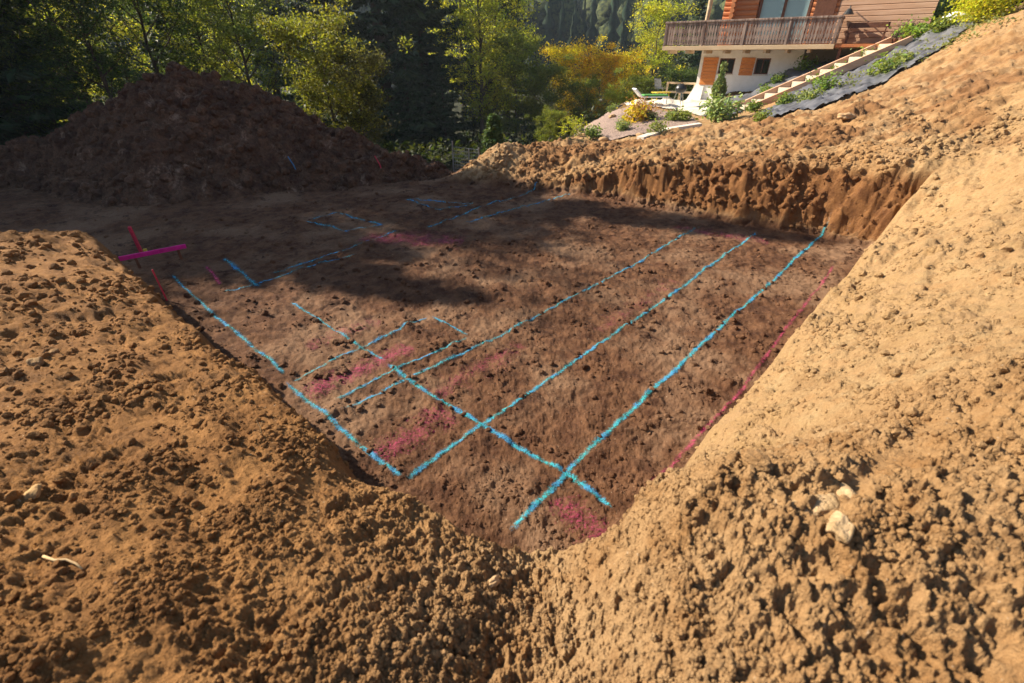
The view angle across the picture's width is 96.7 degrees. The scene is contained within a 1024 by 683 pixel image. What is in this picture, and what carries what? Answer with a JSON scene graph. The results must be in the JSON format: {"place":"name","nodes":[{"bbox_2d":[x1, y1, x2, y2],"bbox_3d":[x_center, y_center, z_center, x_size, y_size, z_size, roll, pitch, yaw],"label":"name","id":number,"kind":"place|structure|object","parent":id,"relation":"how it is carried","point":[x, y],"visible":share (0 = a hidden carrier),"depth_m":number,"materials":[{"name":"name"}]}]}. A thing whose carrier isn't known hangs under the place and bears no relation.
{"place":"outdoors","nodes":[
{"label":"outdoors","id":0,"kind":"place"},
{"bbox_2d":[0,1,1023,682],"bbox_3d":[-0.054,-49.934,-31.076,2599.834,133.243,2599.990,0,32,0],"label":"ground","id":1,"kind":"structure","parent":0,"point":[960,631],"depth_m":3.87,"materials":[{"name":"soil"}]},
{"bbox_2d":[0,0,42,28],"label":"leafy tree","id":2,"kind":"object","parent":1,"relation":"on","point":[9,24],"visible":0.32,"depth_m":14.91,"materials":[{"name":"green plant"}]},
{"bbox_2d":[23,484,42,498],"bbox_3d":[-1.985,0.623,1.884,0.061,0.040,0.088,-16,35,-23],"label":"stone","id":3,"kind":"object","parent":1,"relation":"on","point":[33,492],"visible":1,"depth_m":1.87,"materials":[{"name":"stone"}]},
{"bbox_2d":[26,357,43,365],"bbox_3d":[-3.223,0.141,3.078,0.086,0.066,0.088,-16,35,-24],"label":"soil clod","id":4,"kind":"object","parent":1,"relation":"on","point":[34,361],"visible":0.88,"depth_m":3.06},
{"bbox_2d":[0,0,73,137],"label":"leafy tree","id":5,"kind":"object","parent":1,"relation":"on","point":[25,107],"visible":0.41,"depth_m":16.55,"materials":[{"name":"green plant"}]},
{"bbox_2d":[0,0,87,139],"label":"spruce tree","id":6,"kind":"object","parent":1,"relation":"on","point":[9,123],"visible":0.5,"depth_m":16.55,"materials":[{"name":"green plant"}]},
{"bbox_2d":[0,0,88,136],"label":"spruce tree","id":7,"kind":"object","parent":1,"relation":"on","point":[48,78],"visible":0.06,"depth_m":18.04,"materials":[{"name":"green plant"}]},
{"bbox_2d":[18,0,104,122],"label":"leafy tree","id":8,"kind":"object","parent":1,"relation":"on","point":[68,66],"visible":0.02,"depth_m":28.51,"materials":[{"name":"green plant"}]},
{"bbox_2d":[42,555,82,569],"bbox_3d":[-1.575,0.772,1.591,0.217,0.044,0.022,8,33,13],"label":"root","id":9,"kind":"object","parent":1,"relation":"on","point":[62,559],"visible":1,"depth_m":1.58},
{"bbox_2d":[5,0,124,126],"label":"leafy tree","id":10,"kind":"object","parent":1,"relation":"on","point":[32,55],"visible":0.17,"depth_m":18.30,"materials":[{"name":"green plant"}]},
{"bbox_2d":[2,0,152,120],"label":"leafy tree","id":11,"kind":"object","parent":1,"relation":"on","point":[57,22],"visible":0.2,"depth_m":20.16,"materials":[{"name":"green plant"}]},
{"bbox_2d":[0,0,166,121],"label":"leafy tree","id":12,"kind":"object","parent":1,"relation":"on","point":[78,14],"visible":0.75,"depth_m":16.12,"materials":[{"name":"green plant"}]},
{"bbox_2d":[41,0,163,99],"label":"leafy tree","id":13,"kind":"object","parent":1,"relation":"on","point":[144,58],"visible":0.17,"depth_m":24.84,"materials":[{"name":"green plant"}]},
{"bbox_2d":[23,0,230,88],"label":"leafy tree","id":14,"kind":"object","parent":1,"relation":"on","point":[133,5],"visible":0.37,"depth_m":19.67,"materials":[{"name":"green plant"}]},
{"bbox_2d":[128,226,146,252],"bbox_3d":[-6.721,-1.777,8.206,0.158,0.605,0.060,0,32,0],"label":"marker stake","id":15,"kind":"object","parent":1,"relation":"on","point":[134,237],"visible":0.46,"depth_m":8.17,"materials":[{"name":"red paint"}]},
{"bbox_2d":[118,244,186,268],"bbox_3d":[-5.927,-1.401,7.572,0.924,0.256,0.059,-24,39,-33],"label":"marker board","id":16,"kind":"object","parent":1,"relation":"on","point":[135,256],"visible":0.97,"depth_m":7.49,"materials":[{"name":"pink paint"}]},
{"bbox_2d":[137,0,205,72],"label":"spruce tree","id":17,"kind":"object","parent":1,"relation":"on","point":[157,42],"visible":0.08,"depth_m":21.94,"materials":[{"name":"green plant"}]},
{"bbox_2d":[140,0,256,81],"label":"slender tree","id":18,"kind":"object","parent":1,"relation":"on","point":[214,64],"visible":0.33,"depth_m":20.72,"materials":[{"name":"green plant"}]},
{"bbox_2d":[175,0,275,93],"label":"slender tree","id":19,"kind":"object","parent":1,"relation":"on","point":[215,36],"visible":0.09,"depth_m":28.49,"materials":[{"name":"green plant"}]},
{"bbox_2d":[0,61,454,207],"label":"spoil heap","id":20,"kind":"object","parent":1,"relation":"on","point":[177,133],"visible":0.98,"depth_m":12.46,"materials":[{"name":"soil"}]},
{"bbox_2d":[173,276,283,370],"bbox_3d":[-4.077,-0.360,6.275,4.236,0.078,0.146,26,40,35],"label":"paint line","id":21,"kind":"object","parent":1,"relation":"on","point":[225,324],"visible":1,"depth_m":5.94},
{"bbox_2d":[171,0,294,98],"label":"slender tree","id":22,"kind":"object","parent":1,"relation":"on","point":[240,29],"visible":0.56,"depth_m":19.61,"materials":[{"name":"green plant"}]},
{"bbox_2d":[219,0,329,122],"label":"slender tree","id":23,"kind":"object","parent":1,"relation":"on","point":[288,96],"visible":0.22,"depth_m":34.80,"materials":[{"name":"green plant"}]},
{"bbox_2d":[244,0,320,95],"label":"leafy tree","id":24,"kind":"object","parent":1,"relation":"on","point":[288,1],"visible":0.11,"depth_m":35.56,"materials":[{"name":"green plant"}]},
{"bbox_2d":[240,0,418,132],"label":"leafy tree","id":25,"kind":"object","parent":1,"relation":"on","point":[302,28],"visible":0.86,"depth_m":15.04,"materials":[{"name":"green plant"}]},
{"bbox_2d":[277,0,382,138],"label":"spruce tree","id":26,"kind":"object","parent":1,"relation":"on","point":[301,9],"visible":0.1,"depth_m":33.03,"materials":[{"name":"green plant"}]},
{"bbox_2d":[277,34,399,143],"bbox_3d":[-6.167,-8.822,16.614,3.953,3.918,3.220,-7,33,-12],"label":"autumn bush","id":27,"kind":"object","parent":1,"relation":"on","point":[375,58],"visible":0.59,"depth_m":16.33,"materials":[{"name":"green plant"}]},
{"bbox_2d":[288,385,399,473],"bbox_3d":[-1.692,0.798,4.397,2.083,0.075,0.111,24,39,33],"label":"paint line","id":28,"kind":"object","parent":1,"relation":"on","point":[374,456],"visible":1,"depth_m":4.31,"materials":[{"name":"paint"}]},
{"bbox_2d":[29,82,682,164],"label":"undergrowth","id":29,"kind":"object","parent":1,"relation":"on","point":[431,150],"visible":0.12,"depth_m":23.76,"materials":[{"name":"green plant"}]},
{"bbox_2d":[310,344,412,393],"bbox_3d":[-1.710,0.301,5.193,0.840,0.076,1.500,26,40,35],"label":"paint patch","id":30,"kind":"object","parent":1,"relation":"on","point":[357,368],"visible":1,"depth_m":5.17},
{"bbox_2d":[349,5,394,143],"bbox_3d":[-10.706,-18.887,33.494,3.825,9.528,3.901,-15,35,-23],"label":"spruce tree","id":31,"kind":"object","parent":1,"relation":"on","point":[356,27],"visible":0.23,"depth_m":32.12,"materials":[{"name":"green plant"}]},
{"bbox_2d":[294,317,465,397],"bbox_3d":[-1.481,0.159,5.414,0.906,0.095,2.069,25,39,34],"label":"paint line","id":32,"kind":"object","parent":1,"relation":"on","point":[376,378],"visible":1,"depth_m":5.44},
{"bbox_2d":[315,0,459,149],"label":"spruce tree","id":33,"kind":"object","parent":1,"relation":"on","point":[377,31],"visible":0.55,"depth_m":32.45,"materials":[{"name":"green plant"}]},
{"bbox_2d":[385,1,437,149],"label":"spruce tree","id":34,"kind":"object","parent":1,"relation":"on","point":[404,27],"visible":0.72,"depth_m":32.92,"materials":[{"name":"green plant"}]},
{"bbox_2d":[370,0,486,144],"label":"spruce tree","id":35,"kind":"object","parent":1,"relation":"on","point":[434,16],"visible":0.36,"depth_m":34.53,"materials":[{"name":"green plant"}]},
{"bbox_2d":[428,42,461,147],"bbox_3d":[-5.168,-18.161,34.145,2.898,7.218,2.955,10,33,16],"label":"spruce tree","id":36,"kind":"object","parent":1,"relation":"on","point":[445,124],"visible":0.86,"depth_m":33.93,"materials":[{"name":"green plant"}]},
{"bbox_2d":[425,0,502,119],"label":"slender tree","id":37,"kind":"object","parent":1,"relation":"on","point":[461,50],"visible":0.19,"depth_m":41.23,"materials":[{"name":"green plant"}]},
{"bbox_2d":[451,141,479,171],"bbox_3d":[-1.564,-5.778,15.658,1.020,2.027,0.052,10,33,16],"label":"wire fence","id":38,"kind":"object","parent":1,"relation":"on","point":[462,165],"visible":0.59,"depth_m":15.37,"materials":[{"name":"metal"}]},
{"bbox_2d":[459,45,485,135],"bbox_3d":[-3.562,-21.487,39.538,2.898,7.218,2.955,22,38,31],"label":"spruce tree","id":39,"kind":"object","parent":1,"relation":"on","point":[473,132],"visible":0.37,"depth_m":39.69,"materials":[{"name":"green plant"}]},
{"bbox_2d":[423,0,522,143],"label":"slender tree","id":40,"kind":"object","parent":1,"relation":"on","point":[480,50],"visible":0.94,"depth_m":33.50,"materials":[{"name":"green plant"}]},
{"bbox_2d":[14,0,964,92],"bbox_3d":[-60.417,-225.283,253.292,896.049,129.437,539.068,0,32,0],"label":"distant wood","id":41,"kind":"object","parent":1,"relation":"on","point":[562,21],"visible":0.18,"depth_m":106.29,"materials":[{"name":"plant"}]},
{"bbox_2d":[480,113,505,152],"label":"young pine","id":42,"kind":"object","parent":1,"relation":"on","point":[493,135],"visible":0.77,"depth_m":14.16,"materials":[{"name":"green plant"}]},
{"bbox_2d":[489,574,499,587],"bbox_3d":[-0.072,0.962,1.820,0.067,0.049,0.038,-27,41,-36],"label":"stone","id":43,"kind":"object","parent":1,"relation":"on","point":[494,580],"visible":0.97,"depth_m":1.81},
{"bbox_2d":[388,364,608,504],"bbox_3d":[-0.314,0.782,4.439,3.061,0.072,0.139,24,39,34],"label":"paint line","id":44,"kind":"object","parent":1,"relation":"on","point":[503,436],"visible":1,"depth_m":4.23,"materials":[{"name":"paint"}]},
{"bbox_2d":[453,0,548,116],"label":"slender tree","id":45,"kind":"object","parent":1,"relation":"on","point":[520,9],"visible":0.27,"depth_m":37.40,"materials":[{"name":"green plant"}]},
{"bbox_2d":[483,0,537,124],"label":"spruce tree","id":46,"kind":"object","parent":1,"relation":"on","point":[520,21],"visible":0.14,"depth_m":42.82,"materials":[{"name":"green plant"}]},
{"bbox_2d":[478,19,560,138],"bbox_3d":[0.008,-20.673,36.739,6.671,9.216,8.294,-19,37,-27],"label":"leafy tree","id":47,"kind":"object","parent":1,"relation":"on","point":[508,124],"visible":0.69,"depth_m":35.47,"materials":[{"name":"green plant"}]},
{"bbox_2d":[348,228,693,406],"bbox_3d":[1.173,-0.850,7.052,0.210,0.086,8.242,27,41,36],"label":"paint line","id":48,"kind":"object","parent":1,"relation":"on","point":[514,326],"visible":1,"depth_m":5.89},
{"bbox_2d":[509,53,580,135],"bbox_3d":[2.685,-18.828,35.667,4.696,6.488,5.839,21,38,30],"label":"leafy tree","id":49,"kind":"object","parent":1,"relation":"on","point":[548,96],"visible":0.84,"depth_m":34.62,"materials":[{"name":"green plant"}]},
{"bbox_2d":[524,104,569,141],"bbox_3d":[1.269,-8.200,17.433,1.350,1.643,1.658,-26,40,-35],"label":"young shrub","id":50,"kind":"object","parent":1,"relation":"on","point":[551,114],"visible":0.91,"depth_m":17.22,"materials":[{"name":"green plant"}]},
{"bbox_2d":[530,33,608,127],"bbox_3d":[6.406,-23.245,41.702,8.608,8.532,7.011,-13,34,-20],"label":"leafy tree","id":51,"kind":"object","parent":1,"relation":"on","point":[566,51],"visible":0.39,"depth_m":39.65,"materials":[{"name":"yellow plant"}]},
{"bbox_2d":[554,114,592,136],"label":"young shrub","id":52,"kind":"object","parent":1,"relation":"on","point":[572,125],"visible":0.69,"depth_m":18.57,"materials":[{"name":"green plant"}]},
{"bbox_2d":[409,233,755,477],"bbox_3d":[2.058,-0.533,6.548,0.137,0.089,8.749,26,40,35],"label":"paint line","id":53,"kind":"object","parent":1,"relation":"on","point":[474,428],"visible":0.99,"depth_m":4.92,"materials":[{"name":"paint"}]},
{"bbox_2d":[574,123,604,139],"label":"shrub","id":54,"kind":"object","parent":1,"relation":"on","point":[592,133],"visible":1,"depth_m":17.19,"materials":[{"name":"green plant"}]},
{"bbox_2d":[560,72,627,124],"bbox_3d":[6.140,-17.546,34.392,4.154,5.056,5.101,-16,36,-25],"label":"leafy tree","id":55,"kind":"object","parent":1,"relation":"on","point":[589,84],"visible":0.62,"depth_m":34.20,"materials":[{"name":"green plant"}]},
{"bbox_2d":[568,41,626,123],"bbox_3d":[7.620,-22.267,40.619,5.604,7.742,6.967,7,33,11],"label":"leafy tree","id":56,"kind":"object","parent":1,"relation":"on","point":[605,63],"visible":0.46,"depth_m":38.85,"materials":[{"name":"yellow plant"}]},
{"bbox_2d":[589,84,634,119],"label":"leafy tree","id":57,"kind":"object","parent":1,"relation":"on","point":[610,93],"visible":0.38,"depth_m":33.38,"materials":[{"name":"green plant"}]},
{"bbox_2d":[574,106,697,140],"bbox_3d":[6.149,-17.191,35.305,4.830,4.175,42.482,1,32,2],"label":"gravel bed","id":58,"kind":"object","parent":1,"relation":"on","point":[608,124],"visible":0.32,"depth_m":18.33,"materials":[{"name":"gravel"}]},
{"bbox_2d":[613,116,637,130],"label":"shrub","id":59,"kind":"object","parent":58,"relation":"on","point":[621,125],"visible":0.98,"depth_m":17.66,"materials":[{"name":"green plant"}]},
{"bbox_2d":[617,97,652,122],"bbox_3d":[5.108,-9.446,18.730,1.610,1.008,1.689,-1,32,-2],"label":"shrub","id":60,"kind":"object","parent":58,"relation":"on","point":[634,108],"visible":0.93,"depth_m":18.62,"materials":[{"name":"yellow plant"}]},
{"bbox_2d":[624,95,664,120],"bbox_3d":[5.460,-9.794,19.011,1.820,1.070,1.569,-7,33,-12],"label":"shrub","id":61,"kind":"object","parent":58,"relation":"on","point":[644,101],"visible":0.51,"depth_m":18.94,"materials":[{"name":"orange plant"}]},
{"bbox_2d":[662,105,683,120],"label":"shrub","id":62,"kind":"object","parent":58,"relation":"on","point":[671,115],"visible":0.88,"depth_m":18.08,"materials":[{"name":"green plant"}]},
{"bbox_2d":[676,108,694,120],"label":"shrub","id":63,"kind":"object","parent":58,"relation":"on","point":[684,116],"visible":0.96,"depth_m":17.91,"materials":[{"name":"green plant"}]},
{"bbox_2d":[605,67,668,101],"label":"leafy tree","id":64,"kind":"object","parent":1,"relation":"on","point":[634,81],"visible":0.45,"depth_m":34.53,"materials":[{"name":"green plant"}]},
{"bbox_2d":[601,44,684,104],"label":"leafy tree","id":65,"kind":"object","parent":1,"relation":"on","point":[628,65],"visible":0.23,"depth_m":40.57,"materials":[{"name":"yellow plant"}]},
{"bbox_2d":[642,118,669,134],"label":"shrub","id":66,"kind":"object","parent":1,"relation":"on","point":[659,127],"visible":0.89,"depth_m":16.00,"materials":[{"name":"green plant"}]},
{"bbox_2d":[620,0,700,100],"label":"slender tree","id":67,"kind":"object","parent":1,"relation":"on","point":[661,15],"visible":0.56,"depth_m":36.00,"materials":[{"name":"green plant"}]},
{"bbox_2d":[625,98,712,114],"bbox_3d":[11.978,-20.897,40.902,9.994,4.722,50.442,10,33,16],"label":"patio","id":68,"kind":"structure","parent":1,"relation":"on","point":[690,105],"depth_m":23.89,"materials":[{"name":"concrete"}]},
{"bbox_2d":[632,88,668,103],"bbox_3d":[7.223,-12.829,23.782,1.850,0.720,0.600,-3,32,-4],"label":"sun lounger","id":69,"kind":"object","parent":68,"relation":"on","point":[644,96],"visible":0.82,"depth_m":23.58,"materials":[{"name":"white fabric"}]},
{"bbox_2d":[671,82,686,104],"bbox_3d":[8.394,-12.300,22.698,0.653,1.105,0.654,0,32,0],"label":"kettle grill","id":70,"kind":"object","parent":68,"relation":"on","point":[681,87],"visible":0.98,"depth_m":22.45,"materials":[{"name":"black metal"}]},
{"bbox_2d":[664,82,695,99],"bbox_3d":[9.576,-14.104,26.018,1.702,1.250,0.130,25,40,34],"label":"timber rail","id":71,"kind":"object","parent":68,"relation":"on","point":[689,83],"visible":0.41,"depth_m":25.98,"materials":[{"name":"brown wood"}]},
{"bbox_2d":[514,227,824,526],"bbox_3d":[3.128,-0.602,6.208,0.147,0.563,9.349,26,40,35],"label":"paint line","id":72,"kind":"object","parent":1,"relation":"on","point":[556,484],"visible":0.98,"depth_m":4.69,"materials":[{"name":"paint"}]},
{"bbox_2d":[637,122,701,139],"bbox_3d":[5.533,-7.515,16.271,2.910,0.440,0.705,-16,35,-24],"label":"stone edging","id":73,"kind":"object","parent":1,"relation":"on","point":[654,134],"visible":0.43,"depth_m":16.42,"materials":[{"name":"concrete"}]},
{"bbox_2d":[644,57,697,100],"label":"leafy tree","id":74,"kind":"object","parent":1,"relation":"on","point":[669,72],"visible":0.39,"depth_m":35.03,"materials":[{"name":"green plant"}]},
{"bbox_2d":[670,61,698,99],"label":"leafy tree","id":75,"kind":"object","parent":1,"relation":"on","point":[692,87],"visible":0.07,"depth_m":37.62,"materials":[{"name":"green plant"}]},
{"bbox_2d":[668,0,708,94],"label":"spruce tree","id":76,"kind":"object","parent":1,"relation":"on","point":[693,60],"visible":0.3,"depth_m":49.91,"materials":[{"name":"green plant"}]},
{"bbox_2d":[711,61,727,101],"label":"conical shrub","id":77,"kind":"object","parent":1,"relation":"on","point":[719,85],"visible":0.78,"depth_m":19.02,"materials":[{"name":"green plant"}]},
{"bbox_2d":[695,87,749,121],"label":"dwarf pine","id":78,"kind":"object","parent":1,"relation":"on","point":[720,109],"visible":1,"depth_m":16.85,"materials":[{"name":"green plant"}]},
{"bbox_2d":[652,270,831,478],"bbox_3d":[3.358,-0.032,5.752,0.197,0.085,6.598,26,40,35],"label":"paint line","id":79,"kind":"object","parent":1,"relation":"on","point":[767,354],"visible":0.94,"depth_m":4.92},
{"bbox_2d":[743,98,767,112],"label":"shrub","id":80,"kind":"object","parent":1,"relation":"on","point":[754,105],"visible":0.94,"depth_m":17.59,"materials":[{"name":"green plant"}]},
{"bbox_2d":[740,448,773,473],"bbox_3d":[0.876,0.428,1.631,0.086,0.064,0.117,-24,39,-33],"label":"soil clod","id":81,"kind":"object","parent":1,"relation":"on","point":[760,461],"visible":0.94,"depth_m":1.61,"materials":[{"name":"soil"}]},
{"bbox_2d":[751,107,774,121],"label":"shrub","id":82,"kind":"object","parent":1,"relation":"on","point":[759,115],"visible":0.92,"depth_m":14.25,"materials":[{"name":"green plant"}]},
{"bbox_2d":[701,53,851,115],"bbox_3d":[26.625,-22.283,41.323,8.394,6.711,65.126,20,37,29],"label":"ground sheet","id":83,"kind":"object","parent":1,"relation":"on","point":[791,73],"visible":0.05,"depth_m":21.53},
{"bbox_2d":[770,70,787,83],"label":"shrub","id":84,"kind":"object","parent":83,"relation":"on","point":[778,77],"visible":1,"depth_m":21.54,"materials":[{"name":"green plant"}]},
{"bbox_2d":[793,53,828,70],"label":"shrub","id":85,"kind":"object","parent":83,"relation":"on","point":[808,64],"visible":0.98,"depth_m":21.08,"materials":[{"name":"green plant"}]},
{"bbox_2d":[772,89,797,104],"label":"shrub","id":86,"kind":"object","parent":1,"relation":"on","point":[786,98],"visible":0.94,"depth_m":16.88,"materials":[{"name":"green plant"}]},
{"bbox_2d":[662,0,938,100],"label":"chalet","id":87,"kind":"object","parent":1,"relation":"on","point":[758,42],"visible":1,"depth_m":21.46,"materials":[{"name":"white paint"}]},
{"bbox_2d":[716,58,735,74],"bbox_3d":[10.997,-14.104,23.350,0.820,0.730,0.170,20,37,28],"label":"window","id":88,"kind":"structure","parent":87,"relation":"in","point":[731,61],"depth_m":23.30,"materials":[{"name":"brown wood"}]},
{"bbox_2d":[752,58,770,75],"bbox_3d":[12.391,-13.607,22.551,0.740,0.730,0.170,20,37,28],"label":"window","id":89,"kind":"structure","parent":87,"relation":"in","point":[762,65],"depth_m":22.57,"materials":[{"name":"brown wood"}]},
{"bbox_2d":[751,0,813,44],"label":"balcony window","id":90,"kind":"structure","parent":87,"relation":"in","point":[767,8],"depth_m":21.35,"materials":[{"name":"grey glass"}]},
{"bbox_2d":[805,0,837,43],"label":"door","id":91,"kind":"structure","parent":87,"relation":"in","point":[823,7],"depth_m":20.45,"materials":[{"name":"brown wood"}]},
{"bbox_2d":[844,21,890,43],"bbox_3d":[15.340,-13.352,19.706,1.500,0.800,0.440,20,37,28],"label":"bench","id":92,"kind":"object","parent":87,"relation":"on","point":[867,25],"visible":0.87,"depth_m":19.66,"materials":[{"name":"brown wood"}]},
{"bbox_2d":[796,84,827,101],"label":"shrub","id":93,"kind":"object","parent":1,"relation":"on","point":[806,95],"visible":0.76,"depth_m":15.96,"materials":[{"name":"green plant"}]},
{"bbox_2d":[792,493,839,516],"bbox_3d":[0.977,0.531,1.471,0.223,0.040,0.082,-7,33,-11],"label":"stone","id":94,"kind":"object","parent":1,"relation":"on","point":[831,501],"visible":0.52,"depth_m":1.46,"materials":[{"name":"stone"}]},
{"bbox_2d":[735,36,912,109],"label":"garden stairs","id":95,"kind":"structure","parent":1,"relation":"on","point":[854,60],"depth_m":19.14,"materials":[{"name":"stone"}]},
{"bbox_2d":[825,511,854,543],"bbox_3d":[0.972,0.546,1.345,0.065,0.037,0.113,27,41,36],"label":"stone","id":96,"kind":"object","parent":1,"relation":"on","point":[840,526],"visible":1,"depth_m":1.33,"materials":[{"name":"stone"}]},
{"bbox_2d":[836,482,855,498],"bbox_3d":[1.107,0.512,1.486,0.073,0.041,0.138,2,32,3],"label":"stone","id":97,"kind":"object","parent":1,"relation":"on","point":[847,490],"visible":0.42,"depth_m":1.50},
{"bbox_2d":[837,112,856,119],"bbox_3d":[8.306,-5.580,11.275,0.567,0.168,0.320,-14,34,-21],"label":"boulder","id":98,"kind":"object","parent":1,"relation":"on","point":[845,116],"visible":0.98,"depth_m":11.17,"materials":[{"name":"stone"}]},
{"bbox_2d":[761,19,972,117],"bbox_3d":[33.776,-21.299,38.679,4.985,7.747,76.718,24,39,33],"label":"ground sheet","id":99,"kind":"object","parent":1,"relation":"on","point":[835,93],"visible":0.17,"depth_m":16.20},
{"bbox_2d":[805,69,849,91],"bbox_3d":[11.558,-9.557,16.732,1.351,0.806,1.288,11,34,17],"label":"shrub","id":100,"kind":"object","parent":99,"relation":"on","point":[824,83],"visible":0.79,"depth_m":16.64,"materials":[{"name":"green plant"}]},
{"bbox_2d":[865,51,907,75],"bbox_3d":[13.190,-9.761,16.040,1.369,0.857,1.436,18,36,26],"label":"shrub","id":101,"kind":"object","parent":99,"relation":"on","point":[881,68],"visible":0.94,"depth_m":15.96,"materials":[{"name":"green plant"}]},
{"bbox_2d":[886,14,937,38],"bbox_3d":[16.180,-12.443,18.172,1.689,1.008,1.610,-12,34,-18],"label":"shrub","id":102,"kind":"object","parent":99,"relation":"on","point":[917,30],"visible":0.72,"depth_m":18.04,"materials":[{"name":"green plant"}]},
{"bbox_2d":[925,9,963,32],"bbox_3d":[16.529,-12.210,17.409,1.536,0.857,1.145,-24,39,-33],"label":"shrub","id":103,"kind":"object","parent":99,"relation":"on","point":[943,25],"visible":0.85,"depth_m":17.35,"materials":[{"name":"green plant"}]},
{"bbox_2d":[778,9,1023,101],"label":"weeds","id":104,"kind":"object","parent":1,"relation":"on","point":[971,29],"visible":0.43,"depth_m":15.75,"materials":[{"name":"green plant"}]},
{"bbox_2d":[888,46,919,63],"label":"shrub","id":105,"kind":"object","parent":1,"relation":"on","point":[909,54],"visible":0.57,"depth_m":16.14,"materials":[{"name":"green plant"}]},
{"bbox_2d":[906,0,986,27],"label":"shrub","id":106,"kind":"object","parent":1,"relation":"on","point":[943,10],"visible":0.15,"depth_m":20.46,"materials":[{"name":"green plant"}]},
{"bbox_2d":[933,0,1023,23],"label":"shrub","id":107,"kind":"object","parent":1,"relation":"on","point":[979,11],"visible":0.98,"depth_m":16.19,"materials":[{"name":"yellow plant"}]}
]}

